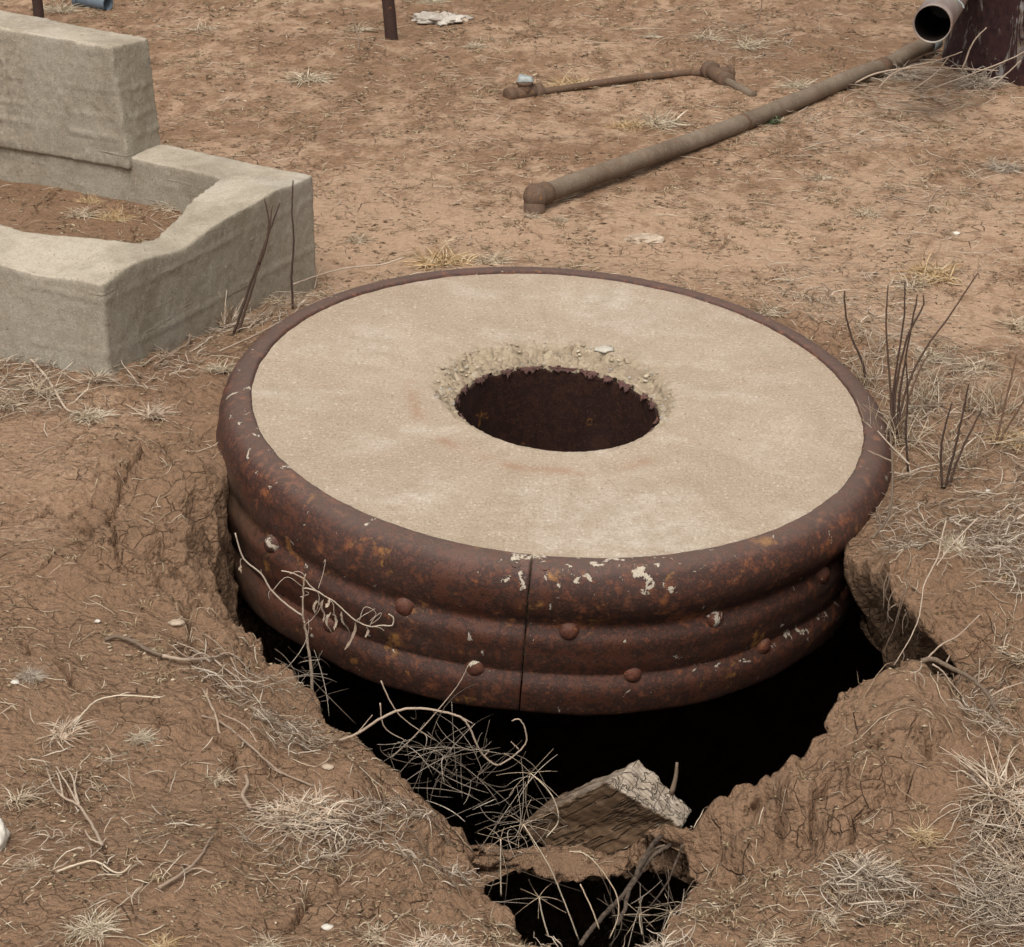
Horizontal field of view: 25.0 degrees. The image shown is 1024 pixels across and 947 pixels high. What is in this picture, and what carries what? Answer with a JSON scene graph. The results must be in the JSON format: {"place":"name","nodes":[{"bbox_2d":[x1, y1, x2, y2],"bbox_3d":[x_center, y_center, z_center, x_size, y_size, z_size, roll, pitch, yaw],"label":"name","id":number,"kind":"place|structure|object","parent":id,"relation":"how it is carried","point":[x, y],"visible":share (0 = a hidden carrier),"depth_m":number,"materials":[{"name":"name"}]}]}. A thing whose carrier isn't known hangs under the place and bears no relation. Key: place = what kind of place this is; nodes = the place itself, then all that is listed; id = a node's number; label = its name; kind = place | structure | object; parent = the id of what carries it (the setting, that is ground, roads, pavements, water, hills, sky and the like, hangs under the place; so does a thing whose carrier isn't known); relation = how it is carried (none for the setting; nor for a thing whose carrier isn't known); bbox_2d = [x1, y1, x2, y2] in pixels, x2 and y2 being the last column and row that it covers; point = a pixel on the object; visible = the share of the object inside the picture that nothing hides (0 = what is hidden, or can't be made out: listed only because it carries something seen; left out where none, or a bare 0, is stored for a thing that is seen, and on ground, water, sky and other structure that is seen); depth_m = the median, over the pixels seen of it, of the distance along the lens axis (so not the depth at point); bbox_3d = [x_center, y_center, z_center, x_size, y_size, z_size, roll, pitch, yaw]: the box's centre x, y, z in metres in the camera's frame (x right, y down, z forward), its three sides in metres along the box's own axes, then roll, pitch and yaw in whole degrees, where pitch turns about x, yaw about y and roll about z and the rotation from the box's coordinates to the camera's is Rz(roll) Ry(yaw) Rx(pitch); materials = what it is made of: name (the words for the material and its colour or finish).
{"place":"outdoors","nodes":[
{"label":"outdoors","id":0,"kind":"place"},
{"bbox_2d":[0,0,1023,946],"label":"ground","id":1,"kind":"structure","parent":0,"point":[198,498],"depth_m":4.36,"materials":[{"name":"soil"}]},
{"bbox_2d":[0,818,9,851],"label":"stone","id":2,"kind":"object","parent":1,"relation":"on","point":[4,834],"visible":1,"depth_m":3.08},
{"bbox_2d":[0,385,42,414],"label":"grass tuft","id":3,"kind":"object","parent":1,"relation":"on","point":[8,403],"visible":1,"depth_m":4.54,"materials":[{"name":"plant"}]},
{"bbox_2d":[0,779,43,811],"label":"grass tuft","id":4,"kind":"object","parent":1,"relation":"on","point":[18,798],"visible":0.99,"depth_m":3.21,"materials":[{"name":"plant"}]},
{"bbox_2d":[11,850,43,875],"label":"grass tuft","id":5,"kind":"object","parent":1,"relation":"on","point":[31,863],"visible":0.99,"depth_m":3.02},
{"bbox_2d":[9,664,52,686],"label":"grass tuft","id":6,"kind":"object","parent":1,"relation":"on","point":[30,675],"visible":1,"depth_m":3.51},
{"bbox_2d":[32,0,43,17],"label":"fence post","id":7,"kind":"object","parent":1,"relation":"on","point":[38,9],"visible":0.28,"depth_m":8.14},
{"bbox_2d":[8,372,76,400],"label":"grass tuft","id":8,"kind":"object","parent":1,"relation":"on","point":[43,390],"visible":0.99,"depth_m":4.58,"materials":[{"name":"plant"}]},
{"bbox_2d":[43,0,85,14],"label":"grass tuft","id":9,"kind":"object","parent":1,"relation":"on","point":[64,9],"visible":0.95,"depth_m":8.41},
{"bbox_2d":[35,712,97,749],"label":"grass tuft","id":10,"kind":"object","parent":1,"relation":"on","point":[58,731],"visible":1,"depth_m":3.40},
{"bbox_2d":[46,766,103,846],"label":"dead branch","id":11,"kind":"object","parent":1,"relation":"on","point":[76,802],"visible":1,"depth_m":3.21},
{"bbox_2d":[59,203,104,219],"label":"grass tuft","id":12,"kind":"object","parent":1,"relation":"on","point":[83,213],"visible":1,"depth_m":5.33,"materials":[{"name":"plant"}]},
{"bbox_2d":[43,902,131,946],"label":"grass tuft","id":13,"kind":"object","parent":1,"relation":"on","point":[97,932],"visible":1,"depth_m":2.86,"materials":[{"name":"plant"}]},
{"bbox_2d":[73,192,106,204],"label":"grass tuft","id":14,"kind":"object","parent":1,"relation":"on","point":[86,200],"visible":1,"depth_m":5.45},
{"bbox_2d":[71,0,112,10],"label":"plastic pipe","id":15,"kind":"object","parent":1,"relation":"on","point":[104,5],"visible":0.99,"depth_m":8.48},
{"bbox_2d":[56,860,131,873],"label":"dead branch","id":16,"kind":"object","parent":1,"relation":"on","point":[84,862],"visible":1,"depth_m":3.00,"materials":[{"name":"wood"}]},
{"bbox_2d":[61,398,127,426],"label":"grass tuft","id":17,"kind":"object","parent":1,"relation":"on","point":[90,415],"visible":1,"depth_m":4.49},
{"bbox_2d":[74,365,121,382],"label":"grass tuft","id":18,"kind":"object","parent":1,"relation":"on","point":[102,377],"visible":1,"depth_m":4.62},
{"bbox_2d":[93,203,139,222],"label":"grass tuft","id":19,"kind":"object","parent":1,"relation":"on","point":[115,216],"visible":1,"depth_m":5.30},
{"bbox_2d":[122,725,160,745],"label":"grass tuft","id":20,"kind":"object","parent":1,"relation":"on","point":[145,737],"visible":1,"depth_m":3.39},
{"bbox_2d":[126,397,181,421],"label":"grass tuft","id":21,"kind":"object","parent":1,"relation":"on","point":[157,413],"visible":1,"depth_m":4.49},
{"bbox_2d":[0,10,315,377],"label":"water trough","id":22,"kind":"object","parent":1,"relation":"on","point":[78,112],"visible":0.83,"depth_m":5.17,"materials":[{"name":"concrete"}]},
{"bbox_2d":[136,927,189,946],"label":"grass tuft","id":23,"kind":"object","parent":1,"relation":"on","point":[165,943],"visible":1,"depth_m":2.84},
{"bbox_2d":[104,634,242,687],"bbox_3d":[-0.538,0.291,3.690,0.225,0.071,0.116,0,22,0],"label":"dead branch","id":24,"kind":"object","parent":1,"relation":"on","point":[132,641],"visible":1,"depth_m":3.67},
{"bbox_2d":[157,833,213,889],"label":"dead branch","id":25,"kind":"object","parent":1,"relation":"on","point":[176,877],"visible":1,"depth_m":2.98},
{"bbox_2d":[177,18,223,31],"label":"grass tuft","id":26,"kind":"object","parent":1,"relation":"on","point":[203,28],"visible":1,"depth_m":8.12,"materials":[{"name":"plant"}]},
{"bbox_2d":[189,356,237,375],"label":"grass tuft","id":27,"kind":"object","parent":1,"relation":"on","point":[224,369],"visible":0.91,"depth_m":4.69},
{"bbox_2d":[199,766,242,787],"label":"grass tuft","id":28,"kind":"object","parent":1,"relation":"on","point":[222,779],"visible":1,"depth_m":3.31,"materials":[{"name":"plant"}]},
{"bbox_2d":[216,291,249,332],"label":"grass tuft","id":29,"kind":"object","parent":1,"relation":"on","point":[225,320],"visible":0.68,"depth_m":4.99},
{"bbox_2d":[232,199,279,333],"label":"weed plant","id":30,"kind":"object","parent":1,"relation":"on","point":[260,259],"visible":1,"depth_m":4.84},
{"bbox_2d":[201,689,313,809],"bbox_3d":[-0.377,0.403,3.389,0.117,0.042,0.381,-8,23,-19],"label":"dead branch","id":31,"kind":"object","parent":1,"relation":"on","point":[245,788],"visible":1,"depth_m":3.37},
{"bbox_2d":[235,926,297,946],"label":"grass tuft","id":32,"kind":"object","parent":1,"relation":"on","point":[271,943],"visible":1,"depth_m":2.86,"materials":[{"name":"plant"}]},
{"bbox_2d":[219,297,326,351],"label":"dead branch","id":33,"kind":"object","parent":1,"relation":"on","point":[239,342],"visible":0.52,"depth_m":4.79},
{"bbox_2d":[290,180,294,309],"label":"weed stalk","id":34,"kind":"object","parent":1,"relation":"on","point":[292,293],"visible":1,"depth_m":4.99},
{"bbox_2d":[245,781,363,842],"bbox_3d":[-0.299,0.457,3.177,0.168,0.032,0.170,-14,26,-31],"label":"grass tuft","id":35,"kind":"object","parent":1,"relation":"on","point":[313,804],"visible":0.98,"depth_m":3.18,"materials":[{"name":"plant"}]},
{"bbox_2d":[275,65,336,88],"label":"grass tuft","id":36,"kind":"object","parent":1,"relation":"on","point":[305,78],"visible":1,"depth_m":7.38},
{"bbox_2d":[235,533,393,689],"bbox_3d":[-0.336,0.259,3.961,0.267,0.339,0.033,0,22,0],"label":"dead branch","id":37,"kind":"object","parent":1,"relation":"on","point":[304,621],"visible":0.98,"depth_m":3.96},
{"bbox_2d":[293,257,403,299],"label":"dead branch","id":38,"kind":"object","parent":1,"relation":"on","point":[343,269],"visible":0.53,"depth_m":5.39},
{"bbox_2d":[339,20,376,32],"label":"grass tuft","id":39,"kind":"object","parent":1,"relation":"on","point":[362,28],"visible":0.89,"depth_m":8.13,"materials":[{"name":"plant"}]},
{"bbox_2d":[340,230,377,244],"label":"grass tuft","id":40,"kind":"object","parent":1,"relation":"on","point":[358,239],"visible":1,"depth_m":5.68,"materials":[{"name":"plant"}]},
{"bbox_2d":[343,917,406,946],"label":"grass tuft","id":41,"kind":"object","parent":1,"relation":"on","point":[374,935],"visible":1,"depth_m":2.86,"materials":[{"name":"plant"}]},
{"bbox_2d":[382,0,397,39],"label":"fence post","id":42,"kind":"object","parent":1,"relation":"on","point":[389,18],"visible":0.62,"depth_m":7.97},
{"bbox_2d":[338,666,527,765],"bbox_3d":[-0.121,0.370,3.522,0.291,0.162,0.024,0,22,0],"label":"dead branch","id":43,"kind":"object","parent":1,"relation":"on","point":[361,730],"visible":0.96,"depth_m":3.52,"materials":[{"name":"wood"}]},
{"bbox_2d":[387,919,485,946],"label":"grass tuft","id":44,"kind":"object","parent":1,"relation":"on","point":[427,938],"visible":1,"depth_m":2.82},
{"bbox_2d":[391,237,483,270],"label":"grass tuft","id":45,"kind":"object","parent":1,"relation":"on","point":[435,259],"visible":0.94,"depth_m":5.46,"materials":[{"name":"plant"}]},
{"bbox_2d":[411,11,473,25],"bbox_3d":[-0.253,-1.633,8.306,0.226,0.057,0.197,-14,26,-31],"label":"rag","id":46,"kind":"object","parent":1,"relation":"on","point":[439,19],"visible":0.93,"depth_m":8.26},
{"bbox_2d":[261,620,713,946],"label":"twig tangle","id":47,"kind":"object","parent":1,"relation":"on","point":[443,775],"visible":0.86,"depth_m":3.43,"materials":[{"name":"plant"}]},
{"bbox_2d":[467,247,519,265],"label":"grass tuft","id":48,"kind":"object","parent":1,"relation":"on","point":[493,259],"visible":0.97,"depth_m":5.47,"materials":[{"name":"plant"}]},
{"bbox_2d":[478,827,525,895],"bbox_3d":[-0.013,0.526,3.142,0.066,0.115,0.054,0,22,0],"label":"seed head","id":49,"kind":"object","parent":1,"relation":"on","point":[500,855],"visible":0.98,"depth_m":3.14},
{"bbox_2d":[0,19,1023,946],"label":"dry grass mat","id":50,"kind":"object","parent":1,"relation":"on","point":[992,537],"visible":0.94,"depth_m":3.76,"materials":[{"name":"plant"}]},
{"bbox_2d":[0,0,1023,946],"bbox_3d":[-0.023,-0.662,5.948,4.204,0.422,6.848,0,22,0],"label":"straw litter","id":51,"kind":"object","parent":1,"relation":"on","point":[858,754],"visible":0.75,"depth_m":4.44,"materials":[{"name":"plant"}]},
{"bbox_2d":[8,0,1023,946],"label":"stubble","id":52,"kind":"object","parent":1,"relation":"on","point":[164,676],"visible":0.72,"depth_m":5.52,"materials":[{"name":"plant"}]},
{"bbox_2d":[499,748,558,837],"bbox_3d":[0.022,0.457,3.276,0.090,0.140,0.053,0,22,0],"label":"seed head","id":53,"kind":"object","parent":1,"relation":"on","point":[539,780],"visible":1,"depth_m":3.27},
{"bbox_2d":[493,800,579,940],"bbox_3d":[0.033,0.537,3.126,0.121,0.227,0.041,0,22,0],"label":"seed head","id":54,"kind":"object","parent":1,"relation":"on","point":[524,824],"visible":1,"depth_m":3.11},
{"bbox_2d":[514,881,565,937],"bbox_3d":[0.035,0.553,2.959,0.070,0.099,0.051,0,22,0],"label":"seed head","id":55,"kind":"object","parent":1,"relation":"on","point":[539,897],"visible":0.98,"depth_m":2.96},
{"bbox_2d":[539,69,599,91],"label":"grass tuft","id":56,"kind":"object","parent":1,"relation":"on","point":[562,82],"visible":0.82,"depth_m":7.33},
{"bbox_2d":[283,602,884,946],"bbox_3d":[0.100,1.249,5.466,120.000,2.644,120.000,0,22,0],"label":"cavity","id":57,"kind":"object","parent":1,"relation":"in","point":[753,735],"visible":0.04,"depth_m":8.12,"materials":[{"name":"soil"}]},
{"bbox_2d":[216,267,890,728],"bbox_3d":[0.060,0.140,4.679,1.338,0.666,1.318,3,29,-2],"label":"well cover","id":58,"kind":"object","parent":57,"relation":"on","point":[540,497],"visible":0.96,"depth_m":4.26,"materials":[{"name":"concrete"}]},
{"bbox_2d":[871,429,908,538],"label":"dead branch","id":59,"kind":"object","parent":58,"relation":"on","point":[891,497],"visible":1,"depth_m":4.19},
{"bbox_2d":[519,760,690,854],"bbox_3d":[0.153,0.518,3.489,0.271,0.219,0.123,16,27,34],"label":"rock","id":60,"kind":"object","parent":1,"relation":"on","point":[614,812],"visible":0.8,"depth_m":3.43,"materials":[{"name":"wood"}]},
{"bbox_2d":[601,114,656,132],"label":"grass tuft","id":61,"kind":"object","parent":1,"relation":"on","point":[625,125],"visible":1,"depth_m":6.76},
{"bbox_2d":[503,60,756,99],"bbox_3d":[0.366,-1.248,7.293,0.791,0.086,0.374,0,22,0],"label":"water pipe","id":62,"kind":"object","parent":1,"relation":"on","point":[714,71],"visible":0.99,"depth_m":7.30,"materials":[{"name":"metal"}]},
{"bbox_2d":[578,834,682,945],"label":"dead branch","id":63,"kind":"object","parent":1,"relation":"on","point":[645,860],"visible":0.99,"depth_m":3.05,"materials":[{"name":"brown plant"}]},
{"bbox_2d":[623,233,664,243],"bbox_3d":[0.325,-0.572,5.666,0.103,0.027,0.072,0,22,0],"label":"stone","id":64,"kind":"object","parent":1,"relation":"on","point":[646,238],"visible":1,"depth_m":5.65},
{"bbox_2d":[633,104,693,131],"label":"grass tuft","id":65,"kind":"object","parent":1,"relation":"on","point":[667,123],"visible":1,"depth_m":6.80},
{"bbox_2d":[687,25,732,41],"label":"grass tuft","id":66,"kind":"object","parent":1,"relation":"on","point":[705,36],"visible":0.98,"depth_m":7.96,"materials":[{"name":"plant"}]},
{"bbox_2d":[523,40,942,214],"bbox_3d":[0.730,-1.038,6.832,0.064,0.146,2.429,14,26,32],"label":"iron pipe","id":67,"kind":"object","parent":1,"relation":"on","point":[538,197],"visible":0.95,"depth_m":6.56,"materials":[{"name":"metal"}]},
{"bbox_2d":[725,33,773,50],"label":"grass tuft","id":68,"kind":"object","parent":1,"relation":"on","point":[748,44],"visible":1,"depth_m":7.81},
{"bbox_2d":[733,920,800,946],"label":"grass tuft","id":69,"kind":"object","parent":1,"relation":"on","point":[754,942],"visible":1,"depth_m":2.84,"materials":[{"name":"plant"}]},
{"bbox_2d":[747,297,796,318],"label":"grass tuft","id":70,"kind":"object","parent":1,"relation":"on","point":[768,310],"visible":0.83,"depth_m":5.01,"materials":[{"name":"plant"}]},
{"bbox_2d":[776,73,818,90],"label":"grass tuft","id":71,"kind":"object","parent":1,"relation":"on","point":[795,85],"visible":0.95,"depth_m":7.27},
{"bbox_2d":[799,169,834,182],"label":"grass tuft","id":72,"kind":"object","parent":1,"relation":"on","point":[815,177],"visible":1,"depth_m":6.28,"materials":[{"name":"plant"}]},
{"bbox_2d":[790,900,857,940],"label":"grass tuft","id":73,"kind":"object","parent":1,"relation":"on","point":[836,922],"visible":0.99,"depth_m":2.88,"materials":[{"name":"plant"}]},
{"bbox_2d":[843,291,867,381],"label":"weed stalk","id":74,"kind":"object","parent":1,"relation":"on","point":[858,352],"visible":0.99,"depth_m":4.70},
{"bbox_2d":[826,844,894,874],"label":"grass tuft","id":75,"kind":"object","parent":1,"relation":"on","point":[862,859],"visible":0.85,"depth_m":3.00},
{"bbox_2d":[844,203,888,219],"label":"grass tuft","id":76,"kind":"object","parent":1,"relation":"on","point":[863,212],"visible":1,"depth_m":5.88,"materials":[{"name":"plant"}]},
{"bbox_2d":[818,851,915,902],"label":"grass tuft","id":77,"kind":"object","parent":1,"relation":"on","point":[872,879],"visible":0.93,"depth_m":2.96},
{"bbox_2d":[838,350,918,391],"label":"grass tuft","id":78,"kind":"object","parent":1,"relation":"on","point":[866,379],"visible":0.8,"depth_m":4.73,"materials":[{"name":"plant"}]},
{"bbox_2d":[837,382,955,455],"bbox_3d":[0.757,-0.113,4.510,0.183,0.114,0.244,17,28,37],"label":"grass tuft","id":79,"kind":"object","parent":1,"relation":"on","point":[895,437],"visible":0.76,"depth_m":4.50,"materials":[{"name":"plant"}]},
{"bbox_2d":[878,572,919,652],"bbox_3d":[0.645,0.232,3.826,0.084,0.151,0.002,0,22,0],"label":"hanging root","id":80,"kind":"object","parent":1,"relation":"hanging from","point":[894,605],"visible":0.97,"depth_m":3.82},
{"bbox_2d":[875,59,936,81],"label":"grass tuft","id":81,"kind":"object","parent":1,"relation":"on","point":[898,75],"visible":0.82,"depth_m":7.42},
{"bbox_2d":[905,358,908,471],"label":"weed stalk","id":82,"kind":"object","parent":1,"relation":"on","point":[907,458],"visible":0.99,"depth_m":4.38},
{"bbox_2d":[886,272,934,292],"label":"grass tuft","id":83,"kind":"object","parent":1,"relation":"on","point":[915,285],"visible":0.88,"depth_m":5.34,"materials":[{"name":"plant"}]},
{"bbox_2d":[860,356,967,409],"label":"grass tuft","id":84,"kind":"object","parent":1,"relation":"on","point":[922,392],"visible":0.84,"depth_m":4.65,"materials":[{"name":"plant"}]},
{"bbox_2d":[896,815,952,846],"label":"grass tuft","id":85,"kind":"object","parent":1,"relation":"on","point":[925,836],"visible":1,"depth_m":3.05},
{"bbox_2d":[893,249,963,288],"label":"grass tuft","id":86,"kind":"object","parent":1,"relation":"on","point":[935,273],"visible":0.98,"depth_m":5.41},
{"bbox_2d":[908,346,949,366],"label":"grass tuft","id":87,"kind":"object","parent":1,"relation":"on","point":[934,355],"visible":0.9,"depth_m":4.84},
{"bbox_2d":[885,273,977,436],"bbox_3d":[0.805,-0.228,4.470,0.173,0.336,0.007,0,22,0],"label":"weed plant","id":88,"kind":"object","parent":1,"relation":"on","point":[892,393],"visible":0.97,"depth_m":4.48,"materials":[{"name":"plant"}]},
{"bbox_2d":[848,27,1023,89],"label":"dead branch","id":89,"kind":"object","parent":1,"relation":"on","point":[911,67],"visible":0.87,"depth_m":7.24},
{"bbox_2d":[894,516,977,664],"bbox_3d":[0.692,0.191,3.756,0.112,0.140,0.312,5,22,11],"label":"dead branch","id":90,"kind":"object","parent":1,"relation":"on","point":[925,529],"visible":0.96,"depth_m":3.80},
{"bbox_2d":[925,528,982,558],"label":"grass tuft","id":91,"kind":"object","parent":1,"relation":"on","point":[945,546],"visible":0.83,"depth_m":3.93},
{"bbox_2d":[908,423,1010,474],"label":"grass tuft","id":92,"kind":"object","parent":1,"relation":"on","point":[956,454],"visible":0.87,"depth_m":4.43,"materials":[{"name":"plant"}]},
{"bbox_2d":[940,384,982,488],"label":"weed plant","id":93,"kind":"object","parent":1,"relation":"on","point":[951,461],"visible":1,"depth_m":4.33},
{"bbox_2d":[909,736,1023,842],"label":"grass tuft","id":94,"kind":"object","parent":1,"relation":"on","point":[1002,784],"visible":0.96,"depth_m":3.12,"materials":[{"name":"plant"}]},
{"bbox_2d":[910,615,1023,716],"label":"dead branch","id":95,"kind":"object","parent":1,"relation":"on","point":[958,671],"visible":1,"depth_m":3.34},
{"bbox_2d":[923,858,1023,939],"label":"grass tuft","id":96,"kind":"object","parent":1,"relation":"on","point":[993,898],"visible":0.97,"depth_m":2.92,"materials":[{"name":"plant"}]},
{"bbox_2d":[951,352,1003,376],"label":"grass tuft","id":97,"kind":"object","parent":1,"relation":"on","point":[978,365],"visible":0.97,"depth_m":4.80,"materials":[{"name":"plant"}]},
{"bbox_2d":[942,61,1013,92],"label":"grass tuft","id":98,"kind":"object","parent":1,"relation":"on","point":[985,82],"visible":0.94,"depth_m":7.30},
{"bbox_2d":[942,0,1023,85],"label":"scrap tank","id":99,"kind":"object","parent":1,"relation":"on","point":[1000,38],"visible":0.69,"depth_m":7.34,"materials":[{"name":"paint"}]},
{"bbox_2d":[913,0,967,42],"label":"flue pipe","id":100,"kind":"object","parent":99,"relation":"attached to","point":[934,21],"visible":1,"depth_m":6.74,"materials":[{"name":"metal"}]},
{"bbox_2d":[942,356,1023,422],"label":"grass tuft","id":101,"kind":"object","parent":1,"relation":"on","point":[994,400],"visible":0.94,"depth_m":4.61,"materials":[{"name":"plant"}]},
{"bbox_2d":[956,831,1023,906],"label":"grass tuft","id":102,"kind":"object","parent":1,"relation":"on","point":[1020,863],"visible":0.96,"depth_m":2.99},
{"bbox_2d":[977,153,1023,175],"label":"grass tuft","id":103,"kind":"object","parent":1,"relation":"on","point":[1000,166],"visible":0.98,"depth_m":6.35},
{"bbox_2d":[979,421,1023,450],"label":"grass tuft","id":104,"kind":"object","parent":1,"relation":"on","point":[1006,436],"visible":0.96,"depth_m":4.49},
{"bbox_2d":[980,638,1023,669],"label":"grass tuft","id":105,"kind":"object","parent":1,"relation":"on","point":[1014,659],"visible":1,"depth_m":3.56,"materials":[{"name":"plant"}]},
{"bbox_2d":[991,307,1023,334],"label":"grass tuft","id":106,"kind":"object","parent":1,"relation":"on","point":[1019,325],"visible":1,"depth_m":5.07,"materials":[{"name":"plant"}]},
{"bbox_2d":[995,353,1023,443],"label":"weed plant","id":107,"kind":"object","parent":1,"relation":"on","point":[1007,427],"visible":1,"depth_m":4.46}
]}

